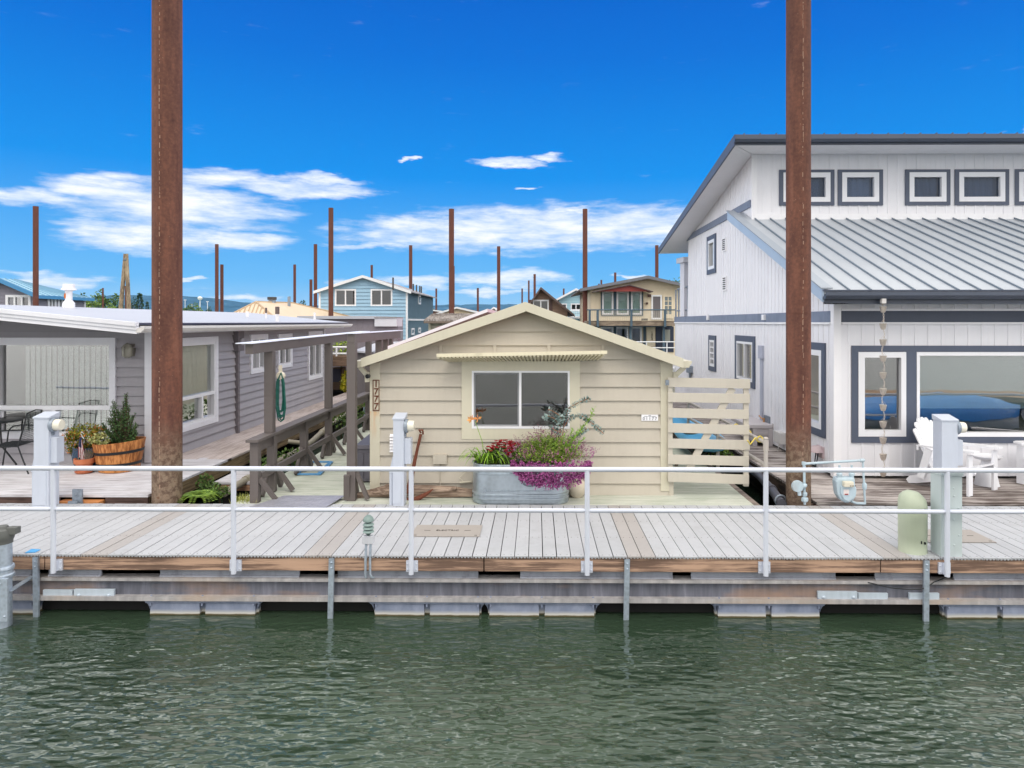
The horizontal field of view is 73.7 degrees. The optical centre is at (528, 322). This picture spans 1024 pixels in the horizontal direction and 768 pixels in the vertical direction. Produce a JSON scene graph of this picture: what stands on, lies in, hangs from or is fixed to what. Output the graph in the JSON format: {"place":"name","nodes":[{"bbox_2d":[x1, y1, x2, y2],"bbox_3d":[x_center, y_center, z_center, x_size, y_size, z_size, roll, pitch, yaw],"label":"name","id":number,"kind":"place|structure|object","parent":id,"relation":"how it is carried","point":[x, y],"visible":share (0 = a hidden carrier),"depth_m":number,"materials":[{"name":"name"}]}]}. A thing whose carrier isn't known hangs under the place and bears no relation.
{"place":"outdoors","nodes":[
{"label":"outdoors","id":0,"kind":"place"},
{"bbox_2d":[90,295,318,311],"bbox_3d":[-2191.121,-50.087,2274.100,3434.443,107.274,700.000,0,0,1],"label":"hills","id":1,"kind":"structure","parent":0,"point":[231,306],"depth_m":2339.75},
{"bbox_2d":[313,275,436,339],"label":"blue house","id":2,"kind":"structure","parent":0,"point":[362,295],"depth_m":53.13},
{"bbox_2d":[335,289,355,305],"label":"window","id":3,"kind":"structure","parent":2,"relation":"in","point":[343,297],"depth_m":53.20,"materials":[{"name":"glass"}]},
{"bbox_2d":[371,289,392,305],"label":"window","id":4,"kind":"structure","parent":2,"relation":"in","point":[379,297],"depth_m":53.18,"materials":[{"name":"white plastic"}]},
{"bbox_2d":[433,304,517,311],"bbox_3d":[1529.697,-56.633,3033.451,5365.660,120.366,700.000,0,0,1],"label":"hills","id":5,"kind":"structure","parent":0,"point":[482,307],"depth_m":3128.70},
{"bbox_2d":[0,387,1023,767],"bbox_3d":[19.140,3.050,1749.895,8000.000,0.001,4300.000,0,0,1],"label":"water","id":6,"kind":"structure","parent":0,"point":[260,689],"depth_m":5.65,"materials":[{"name":"liquid"}]},
{"bbox_2d":[0,524,32,628],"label":"standpipe","id":7,"kind":"object","parent":6,"relation":"in","point":[7,563],"visible":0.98,"depth_m":6.81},
{"bbox_2d":[33,206,38,305],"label":"mooring pile","id":8,"kind":"object","parent":6,"relation":"in","point":[35,255],"visible":0.66,"depth_m":49.22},
{"bbox_2d":[0,278,94,306],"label":"blue roofed house","id":9,"kind":"structure","parent":6,"relation":"on","point":[15,292],"depth_m":52.70,"materials":[{"name":"grey"}]},
{"bbox_2d":[5,295,30,305],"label":"window","id":10,"kind":"structure","parent":9,"relation":"in","point":[25,300],"depth_m":52.39,"materials":[{"name":"white plastic"}]},
{"bbox_2d":[94,289,112,307],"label":"tree","id":11,"kind":"object","parent":6,"relation":"on","point":[106,301],"visible":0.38,"depth_m":250.17,"materials":[{"name":"green plant"}]},
{"bbox_2d":[118,254,130,308],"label":"timber dolphin","id":12,"kind":"object","parent":6,"relation":"in","point":[125,276],"visible":0.76,"depth_m":66.28},
{"bbox_2d":[135,293,144,308],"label":"conifer","id":13,"kind":"object","parent":6,"relation":"on","point":[141,301],"visible":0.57,"depth_m":216.03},
{"bbox_2d":[151,0,182,503],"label":"mooring pile","id":14,"kind":"object","parent":6,"relation":"in","point":[166,234],"visible":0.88,"depth_m":9.12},
{"bbox_2d":[0,390,364,503],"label":"bungalow deck","id":15,"kind":"structure","parent":6,"relation":"on","point":[132,487],"depth_m":10.33,"materials":[{"name":"grey wood"}]},
{"bbox_2d":[0,417,24,464],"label":"iron table","id":16,"kind":"object","parent":15,"relation":"on","point":[8,419],"visible":0.94,"depth_m":11.04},
{"bbox_2d":[0,409,42,473],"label":"iron chair","id":17,"kind":"object","parent":15,"relation":"on","point":[10,444],"visible":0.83,"depth_m":10.60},
{"bbox_2d":[71,446,95,465],"bbox_3d":[-6.931,2.134,10.706,0.399,0.368,0.399,0,0,1],"label":"blue pot","id":18,"kind":"object","parent":15,"relation":"on","point":[74,453],"visible":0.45,"depth_m":10.54,"materials":[{"name":"ceramic"}]},
{"bbox_2d":[61,422,106,454],"bbox_3d":[-6.967,1.828,10.673,0.673,0.575,0.542,0,0,1],"label":"barberry","id":19,"kind":"object","parent":18,"relation":"in","point":[71,437],"visible":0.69,"depth_m":10.65,"materials":[{"name":"yellow plant"}]},
{"bbox_2d":[73,457,94,473],"bbox_3d":[-6.836,2.206,10.505,0.285,0.226,0.283,0,0,1],"label":"terracotta pot","id":20,"kind":"object","parent":15,"relation":"on","point":[86,462],"visible":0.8,"depth_m":10.41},
{"bbox_2d":[78,432,83,459],"bbox_3d":[-6.861,1.925,10.470,0.117,0.467,0.036,0,0,1],"label":"flag","id":21,"kind":"object","parent":20,"relation":"in","point":[80,449],"visible":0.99,"depth_m":10.46,"materials":[{"name":"pink fabric"}]},
{"bbox_2d":[92,436,145,473],"bbox_3d":[-6.424,2.074,10.721,0.732,0.488,0.732,0,0,1],"label":"half barrel","id":22,"kind":"object","parent":15,"relation":"on","point":[129,453],"visible":0.86,"depth_m":10.46,"materials":[{"name":"brown wood"}]},
{"bbox_2d":[87,432,110,444],"bbox_3d":[-6.689,1.834,10.621,0.360,0.248,0.292,0,0,1],"label":"sedum","id":23,"kind":"object","parent":22,"relation":"in","point":[97,437],"visible":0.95,"depth_m":10.59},
{"bbox_2d":[101,391,138,443],"bbox_3d":[-6.456,1.514,10.726,0.721,0.904,0.365,0,0,1],"label":"yew","id":24,"kind":"object","parent":22,"relation":"on","point":[121,432],"visible":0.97,"depth_m":10.68,"materials":[{"name":"green plant"}]},
{"bbox_2d":[0,284,352,462],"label":"grey bungalow","id":25,"kind":"object","parent":15,"relation":"on","point":[70,362],"visible":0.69,"depth_m":12.39,"materials":[{"name":"wood"}]},
{"bbox_2d":[0,338,116,438],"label":"window","id":26,"kind":"structure","parent":25,"relation":"in","point":[111,349],"depth_m":11.35,"materials":[{"name":"white plastic"}]},
{"bbox_2d":[183,336,218,431],"bbox_3d":[-6.156,1.115,12.647,0.100,1.673,1.562,0,0,1],"label":"window","id":27,"kind":"structure","parent":25,"relation":"in","point":[200,354],"depth_m":12.80,"materials":[{"name":"glass"}]},
{"bbox_2d":[249,334,267,373],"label":"window","id":28,"kind":"structure","parent":25,"relation":"in","point":[257,360],"depth_m":15.41,"materials":[{"name":"glass"}]},
{"bbox_2d":[277,333,292,368],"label":"window","id":29,"kind":"structure","parent":25,"relation":"in","point":[285,357],"depth_m":17.05,"materials":[{"name":"white plastic"}]},
{"bbox_2d":[307,331,322,380],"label":"window","id":30,"kind":"structure","parent":25,"relation":"in","point":[315,353],"depth_m":19.36,"materials":[{"name":"white plastic"}]},
{"bbox_2d":[333,367,345,389],"bbox_3d":[-6.431,1.902,23.083,0.376,0.735,0.520,0,0,1],"label":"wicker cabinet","id":31,"kind":"object","parent":15,"relation":"on","point":[338,372],"visible":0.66,"depth_m":22.82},
{"bbox_2d":[297,316,403,394],"bbox_3d":[-6.129,1.055,24.319,3.611,2.530,8.500,0,0,1],"label":"grey annex","id":32,"kind":"object","parent":15,"relation":"on","point":[373,323],"visible":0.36,"depth_m":23.56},
{"bbox_2d":[333,346,346,365],"bbox_3d":[-6.247,1.111,22.745,0.911,0.644,1.050,0,0,1],"label":"white deck rail","id":33,"kind":"object","parent":32,"relation":"attached to","point":[339,360],"visible":0.44,"depth_m":22.22,"materials":[{"name":"paint"}]},
{"bbox_2d":[195,472,230,503],"bbox_3d":[-4.595,2.599,9.875,0.346,0.702,1.207,0,0,-38],"label":"weed clump","id":34,"kind":"object","parent":6,"relation":"on","point":[209,486],"visible":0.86,"depth_m":9.92,"materials":[{"name":"green plant"}]},
{"bbox_2d":[215,244,218,311],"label":"mooring pile","id":35,"kind":"object","parent":6,"relation":"in","point":[216,277],"visible":0.66,"depth_m":72.99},
{"bbox_2d":[220,264,223,311],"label":"mooring pile","id":36,"kind":"object","parent":6,"relation":"in","point":[221,287],"visible":0.66,"depth_m":74.22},
{"bbox_2d":[213,471,249,503],"bbox_3d":[-4.394,2.850,10.796,0.656,0.900,1.114,0,0,1],"label":"step float","id":37,"kind":"object","parent":6,"relation":"on","point":[225,480],"visible":0.14,"depth_m":10.34,"materials":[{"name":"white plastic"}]},
{"bbox_2d":[248,447,298,465],"bbox_3d":[-4.299,2.549,11.543,0.507,0.802,1.397,0,0,4],"label":"ivy","id":38,"kind":"object","parent":37,"relation":"on","point":[278,453],"visible":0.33,"depth_m":11.86,"materials":[{"name":"green plant"}]},
{"bbox_2d":[222,413,345,496],"bbox_3d":[-4.493,2.413,13.846,0.470,0.298,8.414,0,0,-5],"label":"drain pipe","id":39,"kind":"object","parent":37,"relation":"on","point":[242,481],"visible":0.45,"depth_m":12.27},
{"bbox_2d":[293,264,295,302],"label":"mooring pile","id":40,"kind":"object","parent":6,"relation":"in","point":[294,282],"visible":0.34,"depth_m":98.60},
{"bbox_2d":[314,244,316,307],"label":"mooring pile","id":41,"kind":"object","parent":6,"relation":"in","point":[315,274],"visible":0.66,"depth_m":72.85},
{"bbox_2d":[328,208,332,315],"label":"mooring pile","id":42,"kind":"object","parent":6,"relation":"in","point":[330,261],"visible":0.66,"depth_m":49.66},
{"bbox_2d":[332,403,364,438],"bbox_3d":[-4.130,2.425,16.031,0.728,1.051,2.671,0,0,1],"label":"fern bush","id":43,"kind":"object","parent":6,"relation":"on","point":[339,418],"visible":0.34,"depth_m":15.14,"materials":[{"name":"green plant"}]},
{"bbox_2d":[409,245,411,288],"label":"mooring pile","id":44,"kind":"object","parent":6,"relation":"in","point":[410,266],"visible":0.34,"depth_m":73.77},
{"bbox_2d":[424,313,474,330],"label":"shake roofed house","id":45,"kind":"structure","parent":6,"relation":"on","point":[433,320],"depth_m":30.60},
{"bbox_2d":[449,209,453,312],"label":"mooring pile","id":46,"kind":"object","parent":6,"relation":"in","point":[451,260],"visible":0.66,"depth_m":50.01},
{"bbox_2d":[438,307,477,312],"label":"house","id":47,"kind":"structure","parent":6,"relation":"on","point":[459,310],"depth_m":85.03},
{"bbox_2d":[236,427,759,506],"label":"float deck","id":48,"kind":"structure","parent":6,"relation":"on","point":[331,483],"depth_m":9.59,"materials":[{"name":"beige wood"}]},
{"bbox_2d":[245,392,369,502],"bbox_3d":[-3.510,1.994,12.641,0.406,0.867,7.196,0,0,1],"label":"walkway rail","id":49,"kind":"object","parent":48,"relation":"on","point":[262,483],"visible":0.77,"depth_m":10.68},
{"bbox_2d":[235,331,371,432],"bbox_3d":[-3.678,0.878,12.162,0.230,1.359,6.502,0,0,1],"label":"pergola","id":50,"kind":"object","parent":49,"relation":"on","point":[268,348],"visible":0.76,"depth_m":10.01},
{"bbox_2d":[276,365,285,421],"bbox_3d":[-3.548,1.025,9.793,0.162,0.814,0.108,0,0,1],"label":"garden hose","id":51,"kind":"object","parent":50,"relation":"hanging from","point":[280,375],"visible":1,"depth_m":9.76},
{"bbox_2d":[297,461,332,474],"bbox_3d":[-3.504,2.400,11.253,0.394,0.032,0.982,0,0,-4],"label":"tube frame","id":52,"kind":"object","parent":48,"relation":"on","point":[329,463],"visible":0.68,"depth_m":10.88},
{"bbox_2d":[357,434,369,480],"bbox_3d":[-2.351,2.112,10.752,0.549,0.576,0.987,0,0,1],"label":"deck box","id":53,"kind":"object","parent":48,"relation":"on","point":[363,452],"visible":0.23,"depth_m":10.28,"materials":[{"name":"grey plastic"}]},
{"bbox_2d":[343,330,402,500],"bbox_3d":[-2.310,1.281,10.808,0.344,2.272,3.289,0,0,1],"label":"pergola","id":54,"kind":"object","parent":48,"relation":"on","point":[383,340],"visible":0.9,"depth_m":9.22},
{"bbox_2d":[357,484,471,497],"bbox_3d":[-1.595,2.326,9.439,1.656,0.229,0.209,0,0,1],"label":"driftwood","id":55,"kind":"object","parent":48,"relation":"on","point":[437,491],"visible":0.61,"depth_m":9.39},
{"bbox_2d":[407,429,432,500],"bbox_3d":[-1.496,1.974,9.407,0.408,0.958,0.312,0,0,1],"label":"anchor","id":56,"kind":"object","parent":48,"relation":"on","point":[421,496],"visible":0.73,"depth_m":9.45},
{"bbox_2d":[472,457,569,504],"bbox_3d":[-0.108,2.151,9.263,1.329,0.532,0.557,0,0,1],"label":"stock tank","id":57,"kind":"object","parent":48,"relation":"on","point":[499,488],"visible":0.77,"depth_m":9.02,"materials":[{"name":"metal"}]},
{"bbox_2d":[458,415,509,464],"bbox_3d":[-0.570,1.576,9.183,0.764,0.676,0.782,0,0,13],"label":"daylily","id":58,"kind":"object","parent":57,"relation":"in","point":[478,459],"visible":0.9,"depth_m":9.18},
{"bbox_2d":[482,439,524,464],"bbox_3d":[-0.351,1.784,9.269,0.518,0.389,0.504,0,0,-43],"label":"chrysanthemum","id":59,"kind":"object","parent":57,"relation":"on","point":[511,444],"visible":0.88,"depth_m":9.20,"materials":[{"name":"red plant"}]},
{"bbox_2d":[503,425,597,489],"bbox_3d":[0.307,1.781,9.172,1.308,0.828,0.728,0,0,1],"label":"heather bush","id":60,"kind":"object","parent":57,"relation":"in","point":[536,451],"visible":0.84,"depth_m":8.98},
{"bbox_2d":[547,406,595,457],"bbox_3d":[0.570,1.490,9.131,0.667,0.758,0.155,0,0,1],"label":"willow shoot","id":61,"kind":"object","parent":57,"relation":"in","point":[574,436],"visible":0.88,"depth_m":9.12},
{"bbox_2d":[542,396,604,443],"bbox_3d":[0.598,1.372,9.162,0.846,0.796,0.180,0,0,1],"label":"eucalyptus","id":62,"kind":"object","parent":57,"relation":"in","point":[560,418],"visible":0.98,"depth_m":9.15,"materials":[{"name":"plant"}]},
{"bbox_2d":[357,302,691,495],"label":"beige cottage","id":63,"kind":"structure","parent":48,"relation":"on","point":[510,372],"depth_m":9.56,"materials":[{"name":"wood"}]},
{"bbox_2d":[462,361,579,438],"bbox_3d":[-0.109,1.093,9.625,1.655,1.093,0.154,0,0,1],"label":"window","id":64,"kind":"structure","parent":63,"relation":"in","point":[491,391],"depth_m":9.56,"materials":[{"name":"glass"}]},
{"bbox_2d":[665,377,749,485],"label":"slatted gate","id":65,"kind":"structure","parent":63,"relation":"attached to","point":[713,426],"depth_m":9.45,"materials":[{"name":"wood"}]},
{"bbox_2d":[568,479,584,497],"bbox_3d":[0.664,2.280,9.450,0.273,0.280,0.271,0,0,1],"label":"stone jar","id":66,"kind":"object","parent":48,"relation":"on","point":[577,491],"visible":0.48,"depth_m":9.35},
{"bbox_2d":[673,418,724,451],"bbox_3d":[3.170,2.128,12.866,0.668,0.321,4.200,-12,0,1],"label":"kayak","id":67,"kind":"object","parent":48,"relation":"on","point":[687,435],"visible":0.2,"depth_m":12.50,"materials":[{"name":"blue plastic"}]},
{"bbox_2d":[673,402,768,466],"bbox_3d":[3.150,2.261,13.041,0.096,1.477,8.035,0,0,0],"label":"pipe rail","id":68,"kind":"object","parent":48,"relation":"attached to","point":[765,442],"visible":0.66,"depth_m":9.60,"materials":[{"name":"white metal"}]},
{"bbox_2d":[497,246,499,310],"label":"mooring pile","id":69,"kind":"object","parent":6,"relation":"in","point":[498,278],"visible":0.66,"depth_m":74.69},
{"bbox_2d":[0,503,1023,621],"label":"floating dock","id":70,"kind":"object","parent":6,"relation":"on","point":[532,561],"visible":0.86,"depth_m":7.12,"materials":[{"name":"wood"}]},
{"bbox_2d":[31,411,64,506],"bbox_3d":[-6.269,1.791,8.921,0.383,1.219,0.232,0,0,1],"label":"meter pedestal","id":71,"kind":"object","parent":70,"relation":"on","point":[48,443],"visible":0.92,"depth_m":8.83,"materials":[{"name":"metal"}]},
{"bbox_2d":[177,489,222,503],"bbox_3d":[-4.521,2.385,9.399,0.586,0.071,0.589,0,0,1],"label":"fern","id":72,"kind":"object","parent":70,"relation":"on","point":[201,493],"visible":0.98,"depth_m":9.39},
{"bbox_2d":[250,495,343,506],"bbox_3d":[-3.055,2.384,9.099,1.101,0.019,0.548,0,0,1],"label":"ramp plate","id":73,"kind":"object","parent":70,"relation":"on","point":[305,501],"visible":1,"depth_m":9.07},
{"bbox_2d":[362,515,374,578],"bbox_3d":[-1.633,2.297,6.973,0.120,0.660,0.114,0,0,1],"label":"path lamp","id":74,"kind":"object","parent":70,"relation":"attached to","point":[368,530],"visible":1,"depth_m":6.95,"materials":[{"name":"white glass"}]},
{"bbox_2d":[389,412,414,505],"bbox_3d":[-1.662,1.803,8.998,0.328,1.194,0.232,0,0,1],"label":"meter pedestal","id":75,"kind":"object","parent":70,"relation":"on","point":[403,425],"visible":0.98,"depth_m":8.90,"materials":[{"name":"metal"}]},
{"bbox_2d":[0,466,1023,576],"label":"guard rail","id":76,"kind":"object","parent":70,"relation":"attached to","point":[944,568],"visible":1,"depth_m":6.94,"materials":[{"name":"metal"}]},
{"bbox_2d":[791,458,866,504],"bbox_3d":[3.934,2.094,8.931,0.995,0.616,0.213,0,0,1],"label":"gas meter","id":77,"kind":"object","parent":70,"relation":"on","point":[844,488],"visible":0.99,"depth_m":8.91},
{"bbox_2d":[898,490,927,554],"bbox_3d":[4.027,2.082,7.157,0.276,0.637,0.279,0,0,1],"label":"cable pedestal","id":78,"kind":"object","parent":70,"relation":"on","point":[912,533],"visible":0.98,"depth_m":7.05,"materials":[{"name":"green plastic"}]},
{"bbox_2d":[931,473,963,556],"bbox_3d":[4.329,1.968,7.076,0.235,0.864,0.212,0,0,1],"label":"power post","id":79,"kind":"object","parent":70,"relation":"on","point":[937,520],"visible":0.71,"depth_m":6.98,"materials":[{"name":"white metal"}]},
{"bbox_2d":[932,414,966,467],"bbox_3d":[5.493,1.806,8.896,0.343,1.188,0.232,0,0,1],"label":"meter pedestal","id":80,"kind":"object","parent":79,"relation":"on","point":[948,429],"visible":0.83,"depth_m":8.80,"materials":[{"name":"metal"}]},
{"bbox_2d":[556,288,579,320],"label":"pale blue house","id":81,"kind":"structure","parent":6,"relation":"on","point":[569,302],"depth_m":71.91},
{"bbox_2d":[583,209,586,322],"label":"mooring pile","id":82,"kind":"object","parent":6,"relation":"in","point":[584,263],"visible":0.66,"depth_m":49.92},
{"bbox_2d":[571,276,683,354],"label":"cream house","id":83,"kind":"structure","parent":6,"relation":"on","point":[639,309],"depth_m":49.86,"materials":[{"name":"wood"}]},
{"bbox_2d":[631,292,641,314],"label":"window","id":84,"kind":"structure","parent":83,"relation":"in","point":[631,292],"depth_m":49.87,"materials":[{"name":"white plastic"}]},
{"bbox_2d":[651,295,661,318],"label":"screen door","id":85,"kind":"structure","parent":83,"relation":"in","point":[656,300],"depth_m":49.86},
{"bbox_2d":[656,326,673,351],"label":"lower door","id":86,"kind":"structure","parent":83,"relation":"in","point":[669,331],"depth_m":49.83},
{"bbox_2d":[663,295,672,317],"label":"french door","id":87,"kind":"structure","parent":83,"relation":"in","point":[667,299],"depth_m":49.81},
{"bbox_2d":[655,245,658,277],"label":"mooring pile","id":88,"kind":"object","parent":6,"relation":"in","point":[656,262],"visible":0.34,"depth_m":73.46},
{"bbox_2d":[786,0,810,505],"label":"mooring pile","id":89,"kind":"object","parent":6,"relation":"in","point":[798,232],"visible":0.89,"depth_m":9.04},
{"bbox_2d":[673,402,1023,505],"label":"house deck","id":90,"kind":"structure","parent":6,"relation":"on","point":[883,491],"depth_m":10.00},
{"bbox_2d":[731,417,773,445],"bbox_3d":[4.567,2.160,13.776,0.631,0.480,1.190,0,0,1],"label":"storage bench","id":91,"kind":"object","parent":90,"relation":"on","point":[758,427],"visible":0.57,"depth_m":13.24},
{"bbox_2d":[742,464,786,505],"bbox_3d":[3.832,2.546,12.051,0.252,0.359,5.847,0,0,7],"label":"waste pipe","id":92,"kind":"object","parent":90,"relation":"attached to","point":[773,492],"visible":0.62,"depth_m":9.84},
{"bbox_2d":[658,132,1023,476],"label":"white house","id":93,"kind":"structure","parent":90,"relation":"on","point":[922,234],"depth_m":13.26,"materials":[{"name":"wood"}]},
{"bbox_2d":[707,233,715,274],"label":"window","id":94,"kind":"structure","parent":93,"relation":"in","point":[711,240],"depth_m":17.87,"materials":[{"name":"white plastic"}]},
{"bbox_2d":[708,335,715,371],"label":"window","id":95,"kind":"structure","parent":93,"relation":"in","point":[711,338],"depth_m":17.76,"materials":[{"name":"blue plastic"}]},
{"bbox_2d":[735,335,755,388],"bbox_3d":[4.763,0.849,14.969,0.080,1.104,1.403,0,0,1],"label":"window","id":96,"kind":"structure","parent":93,"relation":"in","point":[745,346],"depth_m":14.94,"materials":[{"name":"white plastic"}]},
{"bbox_2d":[779,170,834,205],"bbox_3d":[5.884,-2.845,14.495,1.159,0.755,0.145,0,0,1],"label":"window","id":97,"kind":"structure","parent":93,"relation":"in","point":[822,181],"depth_m":14.43,"materials":[{"name":"white plastic"}]},
{"bbox_2d":[811,342,825,438],"bbox_3d":[4.724,1.088,11.441,0.080,1.511,1.285,0,0,1],"label":"window","id":98,"kind":"structure","parent":93,"relation":"in","point":[818,350],"depth_m":11.06,"materials":[{"name":"white plastic"}]},
{"bbox_2d":[838,169,882,205],"bbox_3d":[7.013,-2.845,14.483,0.945,0.755,0.145,0,0,1],"label":"window","id":99,"kind":"structure","parent":93,"relation":"in","point":[855,187],"depth_m":14.41,"materials":[{"name":"white plastic"}]},
{"bbox_2d":[879,299,886,476],"bbox_3d":[5.175,0.955,9.954,0.101,2.594,0.102,0,0,1],"label":"rain chain","id":100,"kind":"object","parent":93,"relation":"hanging from","point":[883,376],"visible":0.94,"depth_m":9.93,"materials":[{"name":"metal"}]},
{"bbox_2d":[905,169,950,204],"bbox_3d":[8.426,-2.845,14.468,0.943,0.755,0.145,0,0,1],"label":"window","id":101,"kind":"structure","parent":93,"relation":"in","point":[922,186],"depth_m":14.40,"materials":[{"name":"white plastic"}]},
{"bbox_2d":[851,346,1023,442],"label":"window","id":102,"kind":"structure","parent":93,"relation":"in","point":[866,365],"depth_m":10.45,"materials":[{"name":"white plastic"}]},
{"bbox_2d":[916,352,1023,436],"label":"window","id":103,"kind":"structure","parent":93,"relation":"in","point":[942,381],"depth_m":10.54,"materials":[{"name":"glass"}]},
{"bbox_2d":[954,169,1008,204],"bbox_3d":[9.562,-2.845,14.455,1.132,0.755,0.145,0,0,1],"label":"window","id":104,"kind":"structure","parent":93,"relation":"in","point":[971,186],"depth_m":14.39,"materials":[{"name":"white plastic"}]},
{"bbox_2d":[1014,169,1023,204],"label":"window","id":105,"kind":"structure","parent":93,"relation":"in","point":[1018,173],"depth_m":14.38,"materials":[{"name":"white plastic"}]},
{"bbox_2d":[906,417,1002,496],"bbox_3d":[6.161,1.916,9.944,0.860,0.968,1.010,0,0,-31],"label":"slatted chair","id":106,"kind":"object","parent":90,"relation":"on","point":[923,431],"visible":0.66,"depth_m":9.92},
{"bbox_2d":[1013,441,1023,484],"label":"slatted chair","id":107,"kind":"object","parent":90,"relation":"on","point":[1019,462],"visible":1,"depth_m":10.12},
{"bbox_2d":[0,0,1023,305],"label":"sky","id":108,"kind":"structure","parent":0,"point":[518,118],"materials":[{"name":"blue"}]},
{"bbox_2d":[971,453,1002,486],"bbox_3d":[6.759,2.182,10.071,0.396,0.437,0.396,0,0,1],"label":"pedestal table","id":109,"kind":"object","parent":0,"point":[982,479],"visible":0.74,"depth_m":10.01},
{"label":"far walkway","id":110,"kind":"structure","parent":0,"visible":0},
{"bbox_2d":[235,296,348,316],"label":"tan roofed house","id":111,"kind":"structure","parent":110,"relation":"on","point":[289,308],"depth_m":47.67,"materials":[{"name":"metal"}]},
{"bbox_3d":[-5.626,2.168,22.432,0.210,0.305,0.208,0,0,1],"label":"clay pot","id":112,"kind":"object","parent":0,"visible":0},
{"bbox_2d":[339,370,346,392],"bbox_3d":[-5.676,1.850,22.434,1.144,0.952,0.585,0,0,1],"label":"golden shrub","id":113,"kind":"object","parent":112,"relation":"in","point":[344,382],"visible":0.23,"depth_m":22.34,"materials":[{"name":"yellow plant"}]},
{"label":"far walkway","id":114,"kind":"structure","parent":0,"visible":0},
{"bbox_2d":[530,287,574,316],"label":"brown house","id":115,"kind":"structure","parent":114,"relation":"on","point":[543,298],"depth_m":59.95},
{"bbox_2d":[533,300,548,309],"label":"window","id":116,"kind":"structure","parent":115,"relation":"in","point":[544,304],"depth_m":60.04,"materials":[{"name":"white plastic"}]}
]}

